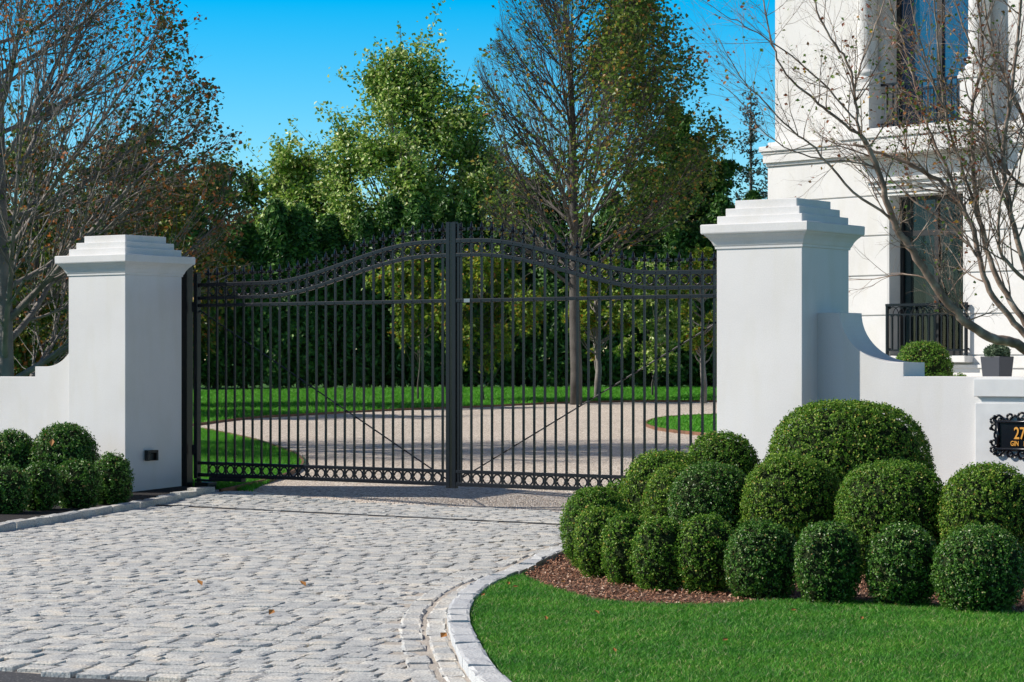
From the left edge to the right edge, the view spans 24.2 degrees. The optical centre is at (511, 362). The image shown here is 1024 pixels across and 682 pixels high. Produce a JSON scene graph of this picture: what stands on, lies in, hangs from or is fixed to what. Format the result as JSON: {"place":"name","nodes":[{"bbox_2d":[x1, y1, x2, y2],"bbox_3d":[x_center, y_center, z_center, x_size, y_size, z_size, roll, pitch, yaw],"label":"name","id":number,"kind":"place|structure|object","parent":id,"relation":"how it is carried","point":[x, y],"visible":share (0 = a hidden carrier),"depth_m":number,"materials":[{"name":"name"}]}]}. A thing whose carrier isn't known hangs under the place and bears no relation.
{"place":"outdoors","nodes":[
{"label":"outdoors","id":0,"kind":"place"},
{"bbox_2d":[0,671,147,681],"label":"street","id":1,"kind":"structure","parent":0,"point":[5,676],"depth_m":11.98,"materials":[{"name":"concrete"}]},
{"bbox_2d":[13,671,185,681],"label":"driveway bed","id":2,"kind":"object","parent":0,"point":[109,678],"visible":0.07,"depth_m":12.03,"materials":[{"name":"grey sand"}]},
{"bbox_2d":[160,504,559,524],"bbox_3d":[-1.891,1.586,24.806,7.100,0.028,0.340,0,0,36],"label":"drain bedding","id":3,"kind":"object","parent":2,"relation":"on","point":[349,515],"visible":0.14,"depth_m":24.52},
{"bbox_2d":[156,504,559,524],"bbox_3d":[-1.892,1.587,24.805,7.100,0.047,0.066,0,0,36],"label":"drain grate","id":4,"kind":"object","parent":3,"relation":"on","point":[365,515],"visible":0.11,"depth_m":24.49,"materials":[{"name":"grey metal"}]},
{"bbox_2d":[376,543,561,681],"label":"sand joint bed","id":5,"kind":"object","parent":2,"relation":"on","point":[433,662],"visible":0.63,"depth_m":13.60,"materials":[{"name":"beige sand"}]},
{"bbox_2d":[193,426,305,491],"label":"back lawn grass","id":6,"kind":"structure","parent":0,"point":[230,455],"depth_m":34.76,"materials":[{"name":"green plant"}]},
{"bbox_2d":[0,490,565,681],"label":"driveway","id":7,"kind":"structure","parent":0,"point":[124,595],"depth_m":16.75,"materials":[{"name":"stone"}]},
{"bbox_2d":[440,632,446,636],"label":"fallen leaf","id":8,"kind":"object","parent":7,"relation":"on","point":[443,634],"visible":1,"depth_m":13.49,"materials":[{"name":"orange plant"}]},
{"bbox_2d":[0,0,774,359],"label":"sky","id":9,"kind":"structure","parent":0,"point":[270,60],"materials":[{"name":"blue"}]},
{"bbox_2d":[193,364,716,489],"bbox_3d":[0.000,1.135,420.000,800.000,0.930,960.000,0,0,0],"label":"ground","id":10,"kind":"structure","parent":0,"point":[265,386],"depth_m":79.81,"materials":[{"name":"green plant"}]},
{"bbox_2d":[0,354,68,444],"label":"garden wall","id":11,"kind":"structure","parent":10,"relation":"on","point":[30,406],"depth_m":28.79,"materials":[{"name":"white paint"}]},
{"bbox_2d":[23,243,68,353],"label":"evergreen tree","id":12,"kind":"object","parent":10,"relation":"on","point":[36,277],"depth_m":76.05,"materials":[{"name":"green plant"}]},
{"bbox_2d":[6,115,145,376],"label":"broadleaf tree","id":13,"kind":"object","parent":10,"relation":"on","point":[22,353],"visible":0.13,"depth_m":51.34,"materials":[{"name":"brown plant"}]},
{"bbox_2d":[0,486,189,521],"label":"dark mulch bed","id":14,"kind":"object","parent":10,"relation":"on","point":[137,495],"visible":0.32,"depth_m":25.34,"materials":[{"name":"black soil"}]},
{"bbox_2d":[0,462,32,513],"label":"boxwood bush","id":15,"kind":"object","parent":14,"relation":"on","point":[15,489],"visible":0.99,"depth_m":24.43,"materials":[{"name":"green plant"}]},
{"bbox_2d":[0,428,34,470],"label":"boxwood bush","id":16,"kind":"object","parent":14,"relation":"on","point":[15,446],"visible":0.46,"depth_m":26.79,"materials":[{"name":"green plant"}]},
{"bbox_2d":[22,459,63,510],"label":"boxwood bush","id":17,"kind":"object","parent":14,"relation":"on","point":[45,477],"visible":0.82,"depth_m":24.96,"materials":[{"name":"green plant"}]},
{"bbox_2d":[28,421,100,469],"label":"boxwood bush","id":18,"kind":"object","parent":14,"relation":"on","point":[72,441],"visible":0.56,"depth_m":26.66,"materials":[{"name":"green plant"}]},
{"bbox_2d":[55,457,103,507],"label":"boxwood bush","id":19,"kind":"object","parent":14,"relation":"on","point":[81,483],"visible":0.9,"depth_m":25.34,"materials":[{"name":"green plant"}]},
{"bbox_2d":[94,450,134,504],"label":"boxwood bush","id":20,"kind":"object","parent":14,"relation":"on","point":[118,480],"visible":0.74,"depth_m":25.95,"materials":[{"name":"green plant"}]},
{"bbox_2d":[0,487,214,530],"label":"stone kerb","id":21,"kind":"structure","parent":10,"relation":"on","point":[15,524],"depth_m":24.70,"materials":[{"name":"stone"}]},
{"bbox_2d":[55,235,194,491],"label":"gate pillar","id":22,"kind":"structure","parent":10,"relation":"on","point":[125,345],"depth_m":27.80,"materials":[{"name":"white paint"}]},
{"bbox_2d":[145,450,157,460],"bbox_3d":[-4.199,1.081,27.775,0.085,0.122,0.170,0,0,36],"label":"wall light","id":23,"kind":"object","parent":22,"relation":"attached to","point":[151,455],"visible":1,"depth_m":27.76,"materials":[{"name":"black metal"}]},
{"bbox_2d":[0,0,264,376],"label":"maple tree","id":24,"kind":"object","parent":10,"relation":"on","point":[9,240],"visible":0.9,"depth_m":36.96,"materials":[{"name":"brown plant"}]},
{"bbox_2d":[21,114,251,355],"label":"broadleaf tree","id":25,"kind":"object","parent":10,"relation":"on","point":[230,253],"visible":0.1,"depth_m":57.59,"materials":[{"name":"brown plant"}]},
{"bbox_2d":[181,265,193,486],"bbox_3d":[-3.889,0.263,28.528,0.131,2.875,0.126,0,0,36],"label":"gate post","id":26,"kind":"object","parent":10,"relation":"on","point":[186,379],"visible":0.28,"depth_m":28.48,"materials":[{"name":"black metal"}]},
{"bbox_2d":[192,222,451,487],"bbox_3d":[-2.241,-0.082,27.339,3.872,2.924,0.103,0,0,36],"label":"gate leaf","id":27,"kind":"object","parent":26,"relation":"attached to","point":[197,305],"visible":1,"depth_m":27.17,"materials":[{"name":"black paint"}]},
{"bbox_2d":[195,477,245,487],"bbox_3d":[-3.424,1.427,28.236,0.800,0.145,0.210,0,0,36],"label":"gate opener","id":28,"kind":"object","parent":27,"relation":"attached to","point":[211,481],"visible":0.87,"depth_m":28.21,"materials":[{"name":"brown metal"}]},
{"bbox_2d":[167,182,228,388],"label":"evergreen tree","id":29,"kind":"object","parent":10,"relation":"on","point":[194,235],"visible":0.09,"depth_m":76.08,"materials":[{"name":"green plant"}]},
{"bbox_2d":[193,224,248,387],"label":"evergreen tree","id":30,"kind":"object","parent":10,"relation":"on","point":[220,379],"visible":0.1,"depth_m":76.61,"materials":[{"name":"green plant"}]},
{"bbox_2d":[197,148,270,346],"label":"broadleaf tree","id":31,"kind":"object","parent":10,"relation":"on","point":[252,196],"visible":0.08,"depth_m":87.94,"materials":[{"name":"green plant"}]},
{"bbox_2d":[205,219,287,388],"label":"evergreen tree","id":32,"kind":"object","parent":10,"relation":"on","point":[242,247],"visible":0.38,"depth_m":76.59,"materials":[{"name":"green plant"}]},
{"bbox_2d":[204,428,303,491],"bbox_3d":[-3.925,1.378,36.180,1.292,0.317,16.836,0,0,-8],"label":"steel edging","id":33,"kind":"object","parent":10,"relation":"on","point":[234,488],"visible":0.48,"depth_m":29.48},
{"bbox_2d":[239,197,314,388],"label":"evergreen tree","id":34,"kind":"object","parent":10,"relation":"on","point":[273,236],"visible":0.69,"depth_m":75.92,"materials":[{"name":"green plant"}]},
{"bbox_2d":[255,201,340,388],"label":"evergreen tree","id":35,"kind":"object","parent":10,"relation":"on","point":[304,233],"visible":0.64,"depth_m":76.03,"materials":[{"name":"green plant"}]},
{"bbox_2d":[229,132,379,232],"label":"broadleaf tree","id":36,"kind":"object","parent":10,"relation":"on","point":[287,163],"visible":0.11,"depth_m":87.06,"materials":[{"name":"green plant"}]},
{"bbox_2d":[301,177,358,364],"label":"broadleaf tree","id":37,"kind":"object","parent":10,"relation":"on","point":[319,207],"visible":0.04,"depth_m":85.55,"materials":[{"name":"green plant"}]},
{"bbox_2d":[299,212,368,387],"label":"evergreen tree","id":38,"kind":"object","parent":10,"relation":"on","point":[329,229],"visible":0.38,"depth_m":76.69,"materials":[{"name":"green plant"}]},
{"bbox_2d":[330,211,398,387],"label":"evergreen tree","id":39,"kind":"object","parent":10,"relation":"on","point":[364,225],"visible":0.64,"depth_m":76.39,"materials":[{"name":"green plant"}]},
{"bbox_2d":[357,189,414,387],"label":"evergreen tree","id":40,"kind":"object","parent":10,"relation":"on","point":[390,214],"visible":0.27,"depth_m":77.11,"materials":[{"name":"green plant"}]},
{"bbox_2d":[219,0,565,336],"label":"poplar tree","id":41,"kind":"object","parent":10,"relation":"on","point":[412,90],"visible":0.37,"depth_m":85.33,"materials":[{"name":"green plant"}]},
{"bbox_2d":[377,191,445,387],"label":"evergreen tree","id":42,"kind":"object","parent":10,"relation":"on","point":[418,213],"visible":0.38,"depth_m":76.28,"materials":[{"name":"green plant"}]},
{"bbox_2d":[361,238,473,398],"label":"tree","id":43,"kind":"object","parent":10,"relation":"on","point":[407,292],"visible":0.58,"depth_m":62.48,"materials":[{"name":"green plant"}]},
{"bbox_2d":[414,197,475,387],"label":"evergreen tree","id":44,"kind":"object","parent":10,"relation":"on","point":[446,211],"visible":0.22,"depth_m":77.23,"materials":[{"name":"green plant"}]},
{"bbox_2d":[193,400,716,425],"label":"court edging","id":45,"kind":"object","parent":10,"relation":"on","point":[322,413],"visible":0.61,"depth_m":56.36,"materials":[{"name":"grey stone"}]},
{"bbox_2d":[439,189,504,386],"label":"evergreen tree","id":46,"kind":"object","parent":10,"relation":"on","point":[462,216],"visible":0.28,"depth_m":76.79,"materials":[{"name":"green plant"}]},
{"bbox_2d":[445,125,517,226],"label":"broadleaf tree","id":47,"kind":"object","parent":10,"relation":"on","point":[489,166],"visible":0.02,"depth_m":87.39,"materials":[{"name":"green plant"}]},
{"bbox_2d":[434,242,548,399],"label":"tree","id":48,"kind":"object","parent":10,"relation":"on","point":[497,310],"visible":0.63,"depth_m":61.94,"materials":[{"name":"green plant"}]},
{"bbox_2d":[467,211,537,386],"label":"evergreen tree","id":49,"kind":"object","parent":10,"relation":"on","point":[507,375],"visible":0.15,"depth_m":76.47,"materials":[{"name":"green plant"}]},
{"bbox_2d":[447,546,566,681],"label":"granite kerb","id":50,"kind":"structure","parent":10,"relation":"on","point":[476,664],"depth_m":13.79,"materials":[{"name":"grey stone"}]},
{"bbox_2d":[486,163,568,358],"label":"broadleaf tree","id":51,"kind":"object","parent":10,"relation":"on","point":[551,209],"visible":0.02,"depth_m":88.51,"materials":[{"name":"green plant"}]},
{"bbox_2d":[505,234,551,386],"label":"evergreen tree","id":52,"kind":"object","parent":10,"relation":"on","point":[529,383],"visible":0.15,"depth_m":77.00,"materials":[{"name":"green plant"}]},
{"bbox_2d":[516,222,594,386],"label":"evergreen tree","id":53,"kind":"object","parent":10,"relation":"on","point":[549,331],"visible":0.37,"depth_m":75.99,"materials":[{"name":"green plant"}]},
{"bbox_2d":[543,212,625,386],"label":"evergreen tree","id":54,"kind":"object","parent":10,"relation":"on","point":[587,240],"visible":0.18,"depth_m":76.53,"materials":[{"name":"green plant"}]},
{"bbox_2d":[559,252,641,396],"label":"tree","id":55,"kind":"object","parent":10,"relation":"on","point":[616,324],"visible":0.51,"depth_m":63.87,"materials":[{"name":"green plant"}]},
{"bbox_2d":[463,0,741,404],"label":"linden tree","id":56,"kind":"object","parent":10,"relation":"on","point":[617,47],"visible":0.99,"depth_m":59.51,"materials":[{"name":"green plant"}]},
{"bbox_2d":[584,187,641,386],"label":"evergreen tree","id":57,"kind":"object","parent":10,"relation":"on","point":[627,263],"visible":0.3,"depth_m":76.40,"materials":[{"name":"green plant"}]},
{"bbox_2d":[612,223,672,386],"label":"evergreen tree","id":58,"kind":"object","parent":10,"relation":"on","point":[640,250],"visible":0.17,"depth_m":76.66,"materials":[{"name":"green plant"}]},
{"bbox_2d":[605,256,698,394],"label":"tree","id":59,"kind":"object","parent":10,"relation":"on","point":[661,336],"visible":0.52,"depth_m":65.65,"materials":[{"name":"green plant"}]},
{"bbox_2d":[631,194,699,386],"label":"evergreen tree","id":60,"kind":"object","parent":10,"relation":"on","point":[678,238],"visible":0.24,"depth_m":76.32,"materials":[{"name":"green plant"}]},
{"bbox_2d":[613,94,734,242],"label":"broadleaf tree","id":61,"kind":"object","parent":10,"relation":"on","point":[680,138],"visible":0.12,"depth_m":86.07,"materials":[{"name":"green plant"}]},
{"bbox_2d":[670,220,716,386],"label":"evergreen tree","id":62,"kind":"object","parent":10,"relation":"on","point":[695,235],"visible":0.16,"depth_m":76.59,"materials":[{"name":"green plant"}]},
{"bbox_2d":[672,244,716,403],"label":"tree","id":63,"kind":"object","parent":10,"relation":"on","point":[696,251],"visible":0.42,"depth_m":60.86,"materials":[{"name":"green plant"}]},
{"bbox_2d":[680,186,709,219],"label":"broadleaf tree","id":64,"kind":"object","parent":10,"relation":"on","point":[693,199],"depth_m":86.84,"materials":[{"name":"green plant"}]},
{"bbox_2d":[693,187,734,384],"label":"evergreen tree","id":65,"kind":"object","parent":10,"relation":"on","point":[721,204],"visible":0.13,"depth_m":76.65,"materials":[{"name":"green plant"}]},
{"bbox_2d":[687,153,750,221],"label":"broadleaf tree","id":66,"kind":"object","parent":10,"relation":"on","point":[733,165],"visible":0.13,"depth_m":86.51,"materials":[{"name":"green plant"}]},
{"bbox_2d":[732,91,768,205],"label":"conifer tree","id":67,"kind":"object","parent":10,"relation":"on","point":[751,139],"visible":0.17,"depth_m":91.95,"materials":[{"name":"green plant"}]},
{"bbox_2d":[743,189,762,199],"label":"evergreen tree","id":68,"kind":"object","parent":10,"relation":"on","point":[752,194],"visible":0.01,"depth_m":77.29,"materials":[{"name":"green plant"}]},
{"bbox_2d":[758,164,767,198],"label":"conifer tree","id":69,"kind":"object","parent":10,"relation":"on","point":[765,173],"depth_m":94.89,"materials":[{"name":"plant"}]},
{"bbox_2d":[522,553,1023,612],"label":"mulch bed","id":70,"kind":"object","parent":10,"relation":"on","point":[572,588],"visible":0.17,"depth_m":16.14,"materials":[{"name":"brown wood"}]},
{"bbox_2d":[556,483,629,568],"bbox_3d":[0.624,1.258,17.896,0.588,0.707,0.568,0,0,0],"label":"boxwood bush","id":71,"kind":"object","parent":70,"relation":"on","point":[589,496],"visible":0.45,"depth_m":17.78,"materials":[{"name":"green plant"}]},
{"bbox_2d":[571,505,624,579],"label":"boxwood bush","id":72,"kind":"object","parent":70,"relation":"on","point":[587,542],"visible":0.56,"depth_m":17.12,"materials":[{"name":"green plant"}]},
{"bbox_2d":[605,478,626,495],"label":"boxwood bush","id":73,"kind":"object","parent":70,"relation":"on","point":[615,487],"visible":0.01,"depth_m":20.14,"materials":[{"name":"green plant"}]},
{"bbox_2d":[599,510,644,585],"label":"boxwood bush","id":74,"kind":"object","parent":70,"relation":"on","point":[619,532],"visible":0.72,"depth_m":16.63,"materials":[{"name":"green plant"}]},
{"bbox_2d":[627,515,683,592],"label":"boxwood bush","id":75,"kind":"object","parent":70,"relation":"on","point":[654,556],"visible":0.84,"depth_m":16.11,"materials":[{"name":"green plant"}]},
{"bbox_2d":[618,447,697,522],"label":"boxwood bush","id":76,"kind":"object","parent":70,"relation":"on","point":[633,486],"visible":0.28,"depth_m":19.52,"materials":[{"name":"green plant"}]},
{"bbox_2d":[640,462,692,519],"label":"boxwood bush","id":77,"kind":"object","parent":70,"relation":"on","point":[657,489],"visible":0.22,"depth_m":18.75,"materials":[{"name":"green plant"}]},
{"bbox_2d":[674,511,733,594],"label":"boxwood bush","id":78,"kind":"object","parent":70,"relation":"on","point":[703,540],"visible":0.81,"depth_m":15.96,"materials":[{"name":"green plant"}]},
{"bbox_2d":[666,459,748,534],"bbox_3d":[1.538,1.175,18.300,0.725,0.873,0.712,0,0,0],"label":"boxwood bush","id":79,"kind":"object","parent":70,"relation":"on","point":[704,488],"visible":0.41,"depth_m":18.06,"materials":[{"name":"green plant"}]},
{"bbox_2d":[686,429,761,481],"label":"boxwood bush","id":80,"kind":"object","parent":70,"relation":"on","point":[719,447],"visible":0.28,"depth_m":20.52,"materials":[{"name":"green plant"}]},
{"bbox_2d":[723,517,797,600],"bbox_3d":[1.635,1.312,15.647,0.536,0.597,0.516,0,0,0],"label":"boxwood bush","id":81,"kind":"object","parent":70,"relation":"on","point":[759,556],"visible":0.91,"depth_m":15.49,"materials":[{"name":"green plant"}]},
{"bbox_2d":[738,451,841,571],"bbox_3d":[2.103,1.138,17.894,0.834,0.946,0.826,0,0,0],"label":"boxwood bush","id":82,"kind":"object","parent":70,"relation":"on","point":[795,494],"visible":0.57,"depth_m":17.62,"materials":[{"name":"green plant"}]},
{"bbox_2d":[791,519,863,603],"bbox_3d":[2.023,1.307,15.300,0.462,0.608,0.478,0,0,0],"label":"boxwood bush","id":83,"kind":"object","parent":70,"relation":"on","point":[827,567],"visible":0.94,"depth_m":15.15,"materials":[{"name":"green plant"}]},
{"bbox_2d":[765,397,937,486],"bbox_3d":[2.834,0.951,20.007,1.448,1.323,1.404,0,0,0],"label":"boxwood bush","id":84,"kind":"object","parent":70,"relation":"on","point":[842,438],"visible":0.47,"depth_m":19.55,"materials":[{"name":"green plant"}]},
{"bbox_2d":[833,457,947,574],"bbox_3d":[2.763,1.149,17.394,0.860,0.926,0.842,0,0,0],"label":"boxwood bush","id":85,"kind":"object","parent":70,"relation":"on","point":[874,498],"visible":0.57,"depth_m":17.12,"materials":[{"name":"green plant"}]},
{"bbox_2d":[862,521,936,606],"bbox_3d":[2.471,1.307,15.149,0.517,0.609,0.511,0,0,0],"label":"boxwood bush","id":86,"kind":"object","parent":70,"relation":"on","point":[898,561],"visible":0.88,"depth_m":14.99,"materials":[{"name":"green plant"}]},
{"bbox_2d":[929,520,1023,612],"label":"boxwood bush","id":87,"kind":"object","parent":70,"relation":"on","point":[978,567],"visible":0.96,"depth_m":14.61,"materials":[{"name":"green plant"}]},
{"bbox_2d":[934,460,1023,575],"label":"boxwood bush","id":88,"kind":"object","parent":70,"relation":"on","point":[987,493],"visible":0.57,"depth_m":16.75,"materials":[{"name":"green plant"}]},
{"bbox_2d":[700,198,864,461],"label":"gate pillar","id":89,"kind":"structure","parent":10,"relation":"on","point":[782,273],"depth_m":22.67,"materials":[{"name":"white paint"}]},
{"bbox_2d":[645,0,1023,354],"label":"crape myrtle tree","id":90,"kind":"object","parent":10,"relation":"on","point":[938,290],"visible":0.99,"depth_m":29.81,"materials":[{"name":"brown plant"}]},
{"bbox_2d":[759,0,1023,376],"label":"house","id":91,"kind":"structure","parent":10,"relation":"on","point":[894,310],"depth_m":42.97,"materials":[{"name":"paint"}]},
{"bbox_2d":[900,193,964,354],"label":"window","id":92,"kind":"structure","parent":91,"relation":"in","point":[917,296],"depth_m":42.93,"materials":[{"name":"grey glass"}]},
{"bbox_2d":[897,0,967,125],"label":"window","id":93,"kind":"structure","parent":91,"relation":"in","point":[900,15],"depth_m":42.71,"materials":[{"name":"grey glass"}]},
{"bbox_2d":[818,312,1023,485],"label":"garden wall","id":94,"kind":"structure","parent":10,"relation":"on","point":[952,415],"depth_m":21.98,"materials":[{"name":"white paint"}]},
{"bbox_2d":[989,412,1023,459],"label":"address plaque","id":95,"kind":"object","parent":94,"relation":"attached to","point":[1008,434],"visible":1,"depth_m":21.42,"materials":[{"name":"black paint"}]},
{"bbox_3d":[2.559,0.263,23.877,0.131,2.875,0.126,0,0,36],"label":"gate post","id":96,"kind":"object","parent":10,"relation":"on","visible":0},
{"bbox_2d":[452,221,716,490],"bbox_3d":[0.923,-0.082,25.057,3.872,2.924,0.103,0,0,36],"label":"gate leaf","id":97,"kind":"object","parent":96,"relation":"attached to","point":[458,300],"visible":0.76,"depth_m":25.35,"materials":[{"name":"black paint"}]},
{"bbox_2d":[201,402,716,511],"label":"gravel drive","id":98,"kind":"structure","parent":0,"point":[484,497],"depth_m":38.11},
{"bbox_2d":[646,414,716,435],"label":"island edging","id":99,"kind":"object","parent":98,"relation":"on","point":[671,430],"visible":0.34,"depth_m":44.00,"materials":[{"name":"grey stone"}]},
{"bbox_2d":[468,570,1023,681],"bbox_3d":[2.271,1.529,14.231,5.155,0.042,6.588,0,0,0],"label":"lawn grass","id":100,"kind":"structure","parent":0,"point":[904,638],"depth_m":13.13,"materials":[{"name":"green plant"}]},
{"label":"island lawn","id":101,"kind":"structure","parent":0,"visible":0},
{"bbox_2d":[646,413,716,432],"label":"island grass","id":102,"kind":"structure","parent":101,"relation":"on","point":[696,425],"depth_m":46.85,"materials":[{"name":"green plant"}]},
{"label":"terrace","id":103,"kind":"structure","parent":0,"visible":0},
{"bbox_2d":[896,340,954,375],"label":"boxwood bush","id":104,"kind":"object","parent":103,"relation":"on","point":[933,356],"visible":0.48,"depth_m":39.34,"materials":[{"name":"green plant"}]},
{"bbox_2d":[980,344,1013,375],"bbox_3d":[7.726,0.095,38.061,0.447,0.850,0.469,0,0,-42],"label":"planter","id":105,"kind":"object","parent":103,"relation":"on","point":[996,360],"visible":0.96,"depth_m":37.93,"materials":[{"name":"grey stone"}]}
]}

